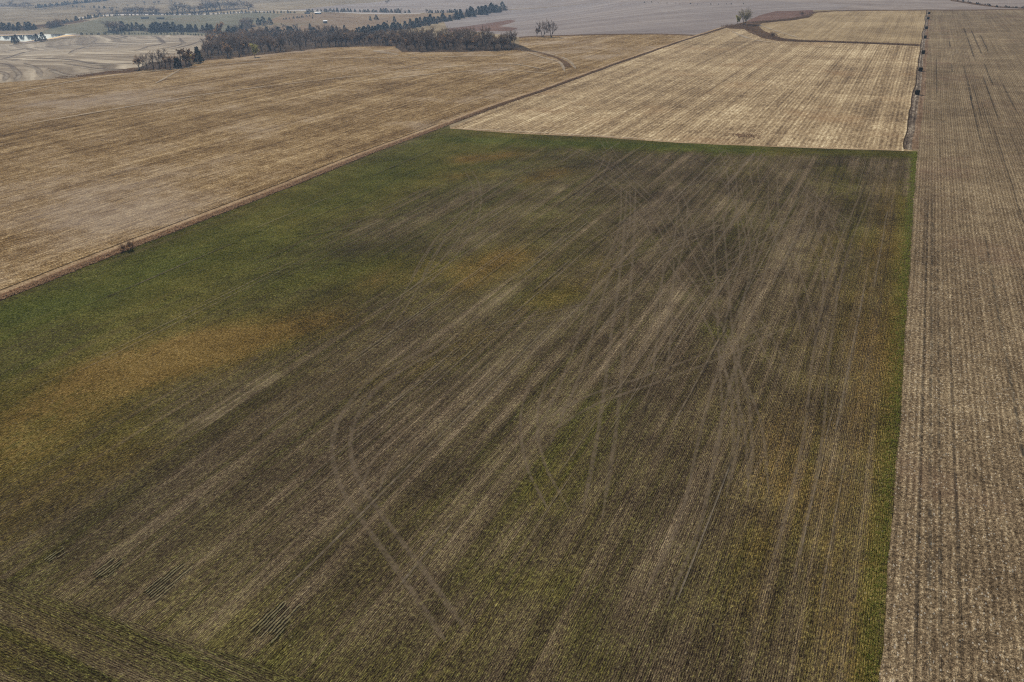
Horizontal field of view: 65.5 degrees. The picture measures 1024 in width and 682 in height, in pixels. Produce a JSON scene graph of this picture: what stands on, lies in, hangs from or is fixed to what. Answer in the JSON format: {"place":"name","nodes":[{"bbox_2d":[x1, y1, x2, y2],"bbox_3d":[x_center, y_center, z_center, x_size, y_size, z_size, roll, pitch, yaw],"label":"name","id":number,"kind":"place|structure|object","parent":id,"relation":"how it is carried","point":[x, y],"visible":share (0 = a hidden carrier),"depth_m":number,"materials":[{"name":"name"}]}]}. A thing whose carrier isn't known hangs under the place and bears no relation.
{"place":"outdoors","nodes":[
{"label":"outdoors","id":0,"kind":"place"},
{"bbox_2d":[0,34,69,41],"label":"pond water","id":1,"kind":"structure","parent":0,"point":[24,38],"depth_m":1141.91,"materials":[{"name":"grey liquid"}]},
{"bbox_2d":[1,35,73,41],"label":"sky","id":2,"kind":"structure","parent":0,"point":[1,35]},
{"bbox_2d":[0,34,78,42],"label":"pond bank","id":3,"kind":"structure","parent":0,"point":[37,34],"depth_m":1160.32,"materials":[{"name":"beige soil"}]},
{"bbox_2d":[39,32,47,40],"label":"cedar tree","id":4,"kind":"object","parent":3,"relation":"on","point":[44,36],"visible":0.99,"depth_m":1088.67,"materials":[{"name":"green plant"}]},
{"bbox_2d":[41,67,141,80],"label":"grass strip","id":5,"kind":"object","parent":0,"point":[117,72],"visible":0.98,"depth_m":509.54,"materials":[{"name":"brown plant"}]},
{"bbox_2d":[0,35,207,82],"bbox_3d":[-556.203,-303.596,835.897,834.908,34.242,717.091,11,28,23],"label":"contour field","id":6,"kind":"structure","parent":0,"point":[96,54],"depth_m":756.48,"materials":[{"name":"beige soil"}]},
{"bbox_2d":[0,35,205,80],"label":"terrace lines","id":7,"kind":"object","parent":6,"relation":"on","point":[20,74],"visible":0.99,"depth_m":642.42,"materials":[{"name":"soil"}]},
{"bbox_2d":[0,578,311,681],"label":"wheat headland","id":8,"kind":"structure","parent":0,"point":[45,638],"depth_m":77.32,"materials":[{"name":"plant"}]},
{"bbox_2d":[38,13,281,34],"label":"green pasture","id":9,"kind":"structure","parent":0,"point":[95,26],"depth_m":1366.15,"materials":[{"name":"plant"}]},
{"bbox_2d":[110,21,127,30],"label":"bare tree","id":10,"kind":"object","parent":9,"relation":"on","point":[116,25],"visible":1,"depth_m":1230.31,"materials":[{"name":"grey plant"}]},
{"bbox_2d":[152,22,161,30],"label":"cedar tree","id":11,"kind":"object","parent":9,"relation":"on","point":[155,25],"visible":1,"depth_m":1231.79,"materials":[{"name":"green plant"}]},
{"bbox_2d":[159,22,172,31],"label":"cedar tree","id":12,"kind":"object","parent":9,"relation":"on","point":[164,26],"visible":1,"depth_m":1228.38,"materials":[{"name":"green plant"}]},
{"bbox_2d":[44,548,298,642],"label":"pale wheat plots","id":13,"kind":"object","parent":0,"point":[186,571],"visible":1,"depth_m":83.44,"materials":[{"name":"plant"}]},
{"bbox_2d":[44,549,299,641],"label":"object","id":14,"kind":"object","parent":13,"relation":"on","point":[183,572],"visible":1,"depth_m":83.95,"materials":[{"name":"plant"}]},
{"bbox_2d":[78,10,419,17],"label":"lane","id":15,"kind":"structure","parent":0,"point":[281,10],"depth_m":1540.63,"materials":[{"name":"soil"}]},
{"bbox_2d":[134,34,536,69],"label":"wood floor","id":16,"kind":"structure","parent":0,"point":[308,47],"depth_m":645.07,"materials":[{"name":"brown plant"}]},
{"bbox_2d":[132,56,141,68],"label":"bare tree","id":17,"kind":"object","parent":16,"relation":"on","point":[137,62],"visible":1,"depth_m":522.73,"materials":[{"name":"grey plant"}]},
{"bbox_2d":[140,52,147,68],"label":"bare tree","id":18,"kind":"object","parent":16,"relation":"on","point":[144,58],"visible":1,"depth_m":524.07,"materials":[{"name":"brown plant"}]},
{"bbox_2d":[146,50,153,67],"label":"bare tree","id":19,"kind":"object","parent":16,"relation":"on","point":[151,58],"visible":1,"depth_m":522.45,"materials":[{"name":"grey plant"}]},
{"bbox_2d":[151,50,161,67],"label":"bare tree","id":20,"kind":"object","parent":16,"relation":"on","point":[158,61],"visible":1,"depth_m":524.28,"materials":[{"name":"grey plant"}]},
{"bbox_2d":[157,48,167,67],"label":"bare tree","id":21,"kind":"object","parent":16,"relation":"on","point":[163,49],"visible":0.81,"depth_m":526.36,"materials":[{"name":"grey plant"}]},
{"bbox_2d":[163,54,173,67],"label":"bare tree","id":22,"kind":"object","parent":16,"relation":"on","point":[169,60],"visible":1,"depth_m":522.68,"materials":[{"name":"grey plant"}]},
{"bbox_2d":[173,57,182,67],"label":"cedar tree","id":23,"kind":"object","parent":16,"relation":"on","point":[176,61],"visible":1,"depth_m":525.47,"materials":[{"name":"green plant"}]},
{"bbox_2d":[175,48,195,65],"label":"oak tree","id":24,"kind":"object","parent":16,"relation":"on","point":[185,56],"visible":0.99,"depth_m":533.88,"materials":[{"name":"brown plant"}]},
{"bbox_2d":[199,40,211,56],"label":"bare tree","id":25,"kind":"object","parent":16,"relation":"on","point":[205,46],"visible":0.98,"depth_m":614.22,"materials":[{"name":"grey plant"}]},
{"bbox_2d":[205,32,214,41],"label":"bare tree","id":26,"kind":"object","parent":16,"relation":"on","point":[209,38],"visible":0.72,"depth_m":776.58,"materials":[{"name":"grey plant"}]},
{"bbox_2d":[203,39,220,54],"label":"bare tree","id":27,"kind":"object","parent":16,"relation":"on","point":[215,46],"visible":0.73,"depth_m":631.23,"materials":[{"name":"grey plant"}]},
{"bbox_2d":[212,38,227,53],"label":"bare tree","id":28,"kind":"object","parent":16,"relation":"on","point":[218,44],"visible":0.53,"depth_m":636.32,"materials":[{"name":"grey plant"}]},
{"bbox_2d":[220,42,232,57],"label":"bare tree","id":29,"kind":"object","parent":16,"relation":"on","point":[227,48],"visible":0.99,"depth_m":594.70,"materials":[{"name":"grey plant"}]},
{"bbox_2d":[218,36,235,54],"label":"bare tree","id":30,"kind":"object","parent":16,"relation":"on","point":[228,41],"visible":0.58,"depth_m":618.46,"materials":[{"name":"grey plant"}]},
{"bbox_2d":[237,36,249,50],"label":"bare tree","id":31,"kind":"object","parent":16,"relation":"on","point":[244,43],"visible":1,"depth_m":631.40,"materials":[{"name":"grey plant"}]},
{"bbox_2d":[250,36,266,50],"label":"bare tree","id":32,"kind":"object","parent":16,"relation":"on","point":[260,42],"visible":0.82,"depth_m":656.08,"materials":[{"name":"grey plant"}]},
{"bbox_2d":[261,35,274,48],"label":"bare tree","id":33,"kind":"object","parent":16,"relation":"on","point":[268,36],"visible":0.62,"depth_m":663.55,"materials":[{"name":"grey plant"}]},
{"bbox_2d":[274,34,286,50],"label":"bare tree","id":34,"kind":"object","parent":16,"relation":"on","point":[281,41],"visible":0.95,"depth_m":646.67,"materials":[{"name":"grey plant"}]},
{"bbox_2d":[55,45,534,77],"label":"wood edge brush","id":35,"kind":"object","parent":16,"relation":"on","point":[292,51],"visible":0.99,"depth_m":583.61,"materials":[{"name":"brown plant"}]},
{"bbox_2d":[292,30,305,42],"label":"bare tree","id":36,"kind":"object","parent":16,"relation":"on","point":[300,36],"visible":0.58,"depth_m":735.57,"materials":[{"name":"grey plant"}]},
{"bbox_2d":[294,37,303,49],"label":"bare tree","id":37,"kind":"object","parent":16,"relation":"on","point":[301,43],"visible":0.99,"depth_m":650.05,"materials":[{"name":"grey plant"}]},
{"bbox_2d":[300,30,311,45],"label":"bare tree","id":38,"kind":"object","parent":16,"relation":"on","point":[308,36],"visible":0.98,"depth_m":709.53,"materials":[{"name":"grey plant"}]},
{"bbox_2d":[316,35,324,46],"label":"bare tree","id":39,"kind":"object","parent":16,"relation":"on","point":[320,39],"visible":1,"depth_m":680.44,"materials":[{"name":"grey plant"}]},
{"bbox_2d":[139,35,519,68],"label":"wood undergrowth","id":40,"kind":"object","parent":16,"relation":"on","point":[367,43],"visible":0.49,"depth_m":633.92,"materials":[{"name":"plant"}]},
{"bbox_2d":[336,31,351,45],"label":"bare tree","id":41,"kind":"object","parent":16,"relation":"on","point":[347,38],"visible":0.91,"depth_m":683.39,"materials":[{"name":"grey plant"}]},
{"bbox_2d":[353,31,363,42],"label":"bare tree","id":42,"kind":"object","parent":16,"relation":"on","point":[357,34],"visible":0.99,"depth_m":704.09,"materials":[{"name":"grey plant"}]},
{"bbox_2d":[382,33,389,44],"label":"bare tree","id":43,"kind":"object","parent":16,"relation":"on","point":[385,38],"visible":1,"depth_m":669.28,"materials":[{"name":"grey plant"}]},
{"bbox_2d":[390,33,399,46],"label":"bare tree","id":44,"kind":"object","parent":16,"relation":"on","point":[393,39],"visible":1,"depth_m":642.00,"materials":[{"name":"grey plant"}]},
{"bbox_2d":[406,30,421,47],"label":"bare tree","id":45,"kind":"object","parent":16,"relation":"on","point":[412,37],"visible":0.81,"depth_m":610.78,"materials":[{"name":"grey plant"}]},
{"bbox_2d":[414,36,426,50],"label":"bare tree","id":46,"kind":"object","parent":16,"relation":"on","point":[417,39],"visible":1,"depth_m":591.74,"materials":[{"name":"grey plant"}]},
{"bbox_2d":[415,31,431,48],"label":"bare tree","id":47,"kind":"object","parent":16,"relation":"on","point":[426,39],"visible":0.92,"depth_m":600.19,"materials":[{"name":"grey plant"}]},
{"bbox_2d":[438,36,447,48],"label":"bare tree","id":48,"kind":"object","parent":16,"relation":"on","point":[443,42],"visible":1,"depth_m":601.28,"materials":[{"name":"grey plant"}]},
{"bbox_2d":[437,25,452,36],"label":"bare tree","id":49,"kind":"object","parent":16,"relation":"on","point":[445,31],"visible":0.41,"depth_m":671.31,"materials":[{"name":"grey plant"}]},
{"bbox_2d":[454,27,470,44],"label":"bare tree","id":50,"kind":"object","parent":16,"relation":"on","point":[458,37],"visible":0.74,"depth_m":637.06,"materials":[{"name":"grey plant"}]},
{"bbox_2d":[457,34,474,48],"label":"bare tree","id":51,"kind":"object","parent":16,"relation":"on","point":[470,43],"visible":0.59,"depth_m":598.33,"materials":[{"name":"grey plant"}]},
{"bbox_2d":[461,32,472,47],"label":"bare tree","id":52,"kind":"object","parent":16,"relation":"on","point":[465,41],"visible":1,"depth_m":591.50,"materials":[{"name":"grey plant"}]},
{"bbox_2d":[464,27,477,36],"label":"bare tree","id":53,"kind":"object","parent":16,"relation":"on","point":[473,32],"visible":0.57,"depth_m":664.98,"materials":[{"name":"grey plant"}]},
{"bbox_2d":[478,24,491,48],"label":"bare tree","id":54,"kind":"object","parent":16,"relation":"on","point":[483,35],"visible":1,"depth_m":587.90,"materials":[{"name":"grey plant"}]},
{"bbox_2d":[488,37,499,49],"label":"bare tree","id":55,"kind":"object","parent":16,"relation":"on","point":[492,40],"visible":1,"depth_m":576.41,"materials":[{"name":"grey plant"}]},
{"bbox_2d":[495,35,509,48],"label":"bare tree","id":56,"kind":"object","parent":16,"relation":"on","point":[503,42],"visible":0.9,"depth_m":582.65,"materials":[{"name":"grey plant"}]},
{"bbox_2d":[497,34,508,48],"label":"bare tree","id":57,"kind":"object","parent":16,"relation":"on","point":[504,36],"visible":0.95,"depth_m":582.02,"materials":[{"name":"grey plant"}]},
{"bbox_2d":[505,29,518,44],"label":"bare tree","id":58,"kind":"object","parent":16,"relation":"on","point":[511,36],"visible":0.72,"depth_m":607.89,"materials":[{"name":"grey plant"}]},
{"bbox_2d":[0,34,690,290],"bbox_3d":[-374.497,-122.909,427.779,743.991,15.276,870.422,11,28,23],"label":"corn field","id":59,"kind":"structure","parent":0,"point":[178,144],"depth_m":327.80,"materials":[{"name":"beige plant"}]},
{"bbox_2d":[0,124,435,289],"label":"plough furrow","id":60,"kind":"structure","parent":59,"relation":"on","point":[193,216],"depth_m":206.70,"materials":[{"name":"brown soil"}]},
{"bbox_2d":[0,124,441,293],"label":"field track","id":61,"kind":"structure","parent":59,"relation":"on","point":[97,254],"depth_m":205.82,"materials":[{"name":"brown soil"}]},
{"bbox_2d":[249,43,258,56],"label":"tree","id":62,"kind":"object","parent":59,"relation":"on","point":[254,49],"visible":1,"depth_m":590.53,"materials":[{"name":"green plant"}]},
{"bbox_2d":[536,20,549,36],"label":"bare tree","id":63,"kind":"object","parent":59,"relation":"on","point":[544,27],"visible":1,"depth_m":677.35,"materials":[{"name":"grey plant"}]},
{"bbox_2d":[547,20,557,36],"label":"bare tree","id":64,"kind":"object","parent":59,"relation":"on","point":[550,25],"visible":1,"depth_m":669.94,"materials":[{"name":"grey plant"}]},
{"bbox_2d":[534,50,571,66],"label":"gully","id":65,"kind":"object","parent":59,"relation":"on","point":[565,63],"visible":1,"depth_m":501.17,"materials":[{"name":"brown soil"}]},
{"bbox_2d":[244,12,463,33],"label":"dry pasture","id":66,"kind":"structure","parent":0,"point":[351,21],"depth_m":1317.23,"materials":[{"name":"beige plant"}]},
{"bbox_2d":[0,125,917,681],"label":"wheat field","id":67,"kind":"structure","parent":0,"point":[552,527],"depth_m":114.73,"materials":[{"name":"green plant"}]},
{"bbox_2d":[48,148,859,605],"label":"dark furrows","id":68,"kind":"structure","parent":67,"relation":"on","point":[546,280],"depth_m":144.87,"materials":[{"name":"brown soil"}]},
{"bbox_2d":[152,216,884,580],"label":"pale drill skips","id":69,"kind":"object","parent":67,"relation":"on","point":[538,346],"visible":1,"depth_m":136.02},
{"bbox_2d":[677,463,730,599],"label":"drill gap","id":70,"kind":"object","parent":67,"relation":"on","point":[704,531],"visible":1,"depth_m":91.05,"materials":[{"name":"soil"}]},
{"bbox_2d":[842,151,916,681],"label":"grass strip","id":71,"kind":"object","parent":67,"relation":"on","point":[914,156],"visible":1,"depth_m":112.37,"materials":[{"name":"green plant"}]},
{"bbox_2d":[0,0,917,151],"bbox_3d":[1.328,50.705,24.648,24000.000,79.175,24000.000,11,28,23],"label":"ground","id":72,"kind":"structure","parent":0,"point":[30,14],"depth_m":1742.61,"materials":[{"name":"grey soil"}]},
{"bbox_2d":[31,20,88,27],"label":"shore grass","id":73,"kind":"structure","parent":72,"relation":"on","point":[69,22],"depth_m":1380.15,"materials":[{"name":"plant"}]},
{"bbox_2d":[169,1,180,12],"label":"bare tree","id":74,"kind":"object","parent":72,"relation":"on","point":[176,6],"visible":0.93,"depth_m":1619.83,"materials":[{"name":"grey plant"}]},
{"bbox_2d":[178,2,190,13],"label":"bare tree","id":75,"kind":"object","parent":72,"relation":"on","point":[184,5],"visible":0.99,"depth_m":1614.67,"materials":[{"name":"grey plant"}]},
{"bbox_2d":[193,46,204,61],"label":"cedar tree","id":76,"kind":"object","parent":72,"relation":"on","point":[197,51],"visible":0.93,"depth_m":560.77,"materials":[{"name":"green plant"}]},
{"bbox_2d":[199,0,213,9],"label":"bare tree","id":77,"kind":"object","parent":72,"relation":"on","point":[206,4],"visible":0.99,"depth_m":1681.14,"materials":[{"name":"grey plant"}]},
{"bbox_2d":[213,22,223,32],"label":"oak tree","id":78,"kind":"object","parent":72,"relation":"on","point":[220,25],"visible":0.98,"depth_m":1040.08,"materials":[{"name":"grey plant"}]},
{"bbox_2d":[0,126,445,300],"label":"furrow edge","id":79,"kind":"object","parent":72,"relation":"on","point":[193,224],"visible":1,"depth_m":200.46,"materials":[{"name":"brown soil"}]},
{"bbox_2d":[0,110,485,299],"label":"fence row grass","id":80,"kind":"structure","parent":72,"relation":"on","point":[168,232],"depth_m":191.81,"materials":[{"name":"brown plant"}]},
{"bbox_2d":[0,0,507,36],"bbox_3d":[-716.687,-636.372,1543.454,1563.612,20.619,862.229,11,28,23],"label":"hedge brush","id":81,"kind":"object","parent":72,"relation":"on","point":[146,12],"visible":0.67,"depth_m":1307.48,"materials":[{"name":"green plant"}]},
{"bbox_2d":[420,16,430,25],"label":"cedar tree","id":82,"kind":"object","parent":72,"relation":"on","point":[427,20],"visible":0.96,"depth_m":1119.06,"materials":[{"name":"green plant"}]},
{"bbox_2d":[468,7,475,15],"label":"cedar tree","id":83,"kind":"object","parent":72,"relation":"on","point":[470,11],"visible":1,"depth_m":1286.12,"materials":[{"name":"green plant"}]},
{"bbox_2d":[721,11,920,45],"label":"ditch grass","id":84,"kind":"structure","parent":72,"relation":"on","point":[754,27],"depth_m":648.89,"materials":[{"name":"brown plant"}]},
{"bbox_2d":[737,8,752,23],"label":"cottonwood tree","id":85,"kind":"object","parent":84,"relation":"on","point":[744,16],"visible":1,"depth_m":688.10,"materials":[{"name":"grey plant"}]},
{"bbox_2d":[748,10,813,23],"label":"russet grass patch","id":86,"kind":"object","parent":84,"relation":"on","point":[776,15],"visible":0.89,"depth_m":766.76,"materials":[{"name":"plant"}]},
{"bbox_2d":[904,10,928,149],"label":"grass strip","id":87,"kind":"object","parent":72,"relation":"on","point":[911,127],"visible":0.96,"depth_m":331.74,"materials":[{"name":"plant"}]},
{"bbox_2d":[903,10,926,148],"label":"strip edge furrow","id":88,"kind":"structure","parent":87,"relation":"on","point":[913,92],"depth_m":343.56,"materials":[{"name":"brown soil"}]},
{"bbox_2d":[912,10,930,149],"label":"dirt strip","id":89,"kind":"object","parent":72,"relation":"on","point":[915,141],"visible":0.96,"depth_m":339.80,"materials":[{"name":"brown soil"}]},
{"bbox_2d":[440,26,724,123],"bbox_3d":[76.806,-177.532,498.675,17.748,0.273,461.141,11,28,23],"label":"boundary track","id":90,"kind":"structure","parent":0,"point":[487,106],"depth_m":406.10,"materials":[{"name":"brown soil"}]},
{"bbox_2d":[448,27,724,124],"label":"boundary grass","id":91,"kind":"structure","parent":90,"relation":"on","point":[578,77],"depth_m":416.16,"materials":[{"name":"brown plant"}]},
{"bbox_2d":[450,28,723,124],"bbox_3d":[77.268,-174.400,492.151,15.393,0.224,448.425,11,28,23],"label":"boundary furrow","id":92,"kind":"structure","parent":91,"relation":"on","point":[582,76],"depth_m":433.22,"materials":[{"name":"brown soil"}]},
{"bbox_2d":[444,1,852,36],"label":"harvested bean field","id":93,"kind":"structure","parent":0,"point":[637,17],"depth_m":867.21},
{"bbox_2d":[448,20,516,31],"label":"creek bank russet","id":94,"kind":"object","parent":93,"relation":"on","point":[495,26],"visible":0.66,"depth_m":946.04,"materials":[{"name":"brown plant"}]},
{"bbox_2d":[519,33,693,37],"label":"field line","id":95,"kind":"object","parent":93,"relation":"on","point":[602,34],"visible":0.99,"depth_m":667.63,"materials":[{"name":"brown soil"}]},
{"bbox_2d":[296,0,1023,12],"bbox_3d":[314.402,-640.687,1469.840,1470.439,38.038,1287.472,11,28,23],"label":"tan field","id":96,"kind":"structure","parent":0,"point":[417,6],"depth_m":1361.46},
{"bbox_2d":[815,9,1023,12],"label":"field line","id":97,"kind":"object","parent":96,"relation":"on","point":[912,10],"visible":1,"depth_m":805.70,"materials":[{"name":"brown plant"}]},
{"bbox_2d":[950,0,1023,8],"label":"ditch","id":98,"kind":"object","parent":96,"relation":"on","point":[981,4],"visible":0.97,"depth_m":870.20,"materials":[{"name":"brown soil"}]},
{"bbox_2d":[449,129,916,156],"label":"grass strip","id":99,"kind":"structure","parent":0,"point":[460,133],"depth_m":275.54,"materials":[{"name":"plant"}]},
{"bbox_2d":[452,28,919,150],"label":"stubble field","id":100,"kind":"structure","parent":0,"point":[714,86],"depth_m":355.06,"materials":[{"name":"beige plant"}]},
{"bbox_2d":[450,128,899,150],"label":"ragged field end","id":101,"kind":"structure","parent":100,"relation":"on","point":[678,142],"depth_m":275.25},
{"bbox_2d":[724,131,762,139],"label":"stalk heap","id":102,"kind":"object","parent":100,"relation":"on","point":[751,135],"visible":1,"depth_m":282.25,"materials":[{"name":"beige plant"}]},
{"bbox_2d":[759,10,925,45],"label":"stubble field","id":103,"kind":"structure","parent":0,"point":[906,27],"depth_m":649.38,"materials":[{"name":"beige plant"}]},
{"bbox_2d":[878,10,1023,681],"bbox_3d":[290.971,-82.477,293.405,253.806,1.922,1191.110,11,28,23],"label":"grey corn field","id":104,"kind":"structure","parent":0,"point":[964,174],"depth_m":121.62,"materials":[{"name":"beige plant"}]},
{"bbox_2d":[913,30,1023,673],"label":"wheel ruts","id":105,"kind":"structure","parent":104,"relation":"on","point":[1021,451],"depth_m":106.78,"materials":[{"name":"brown soil"}]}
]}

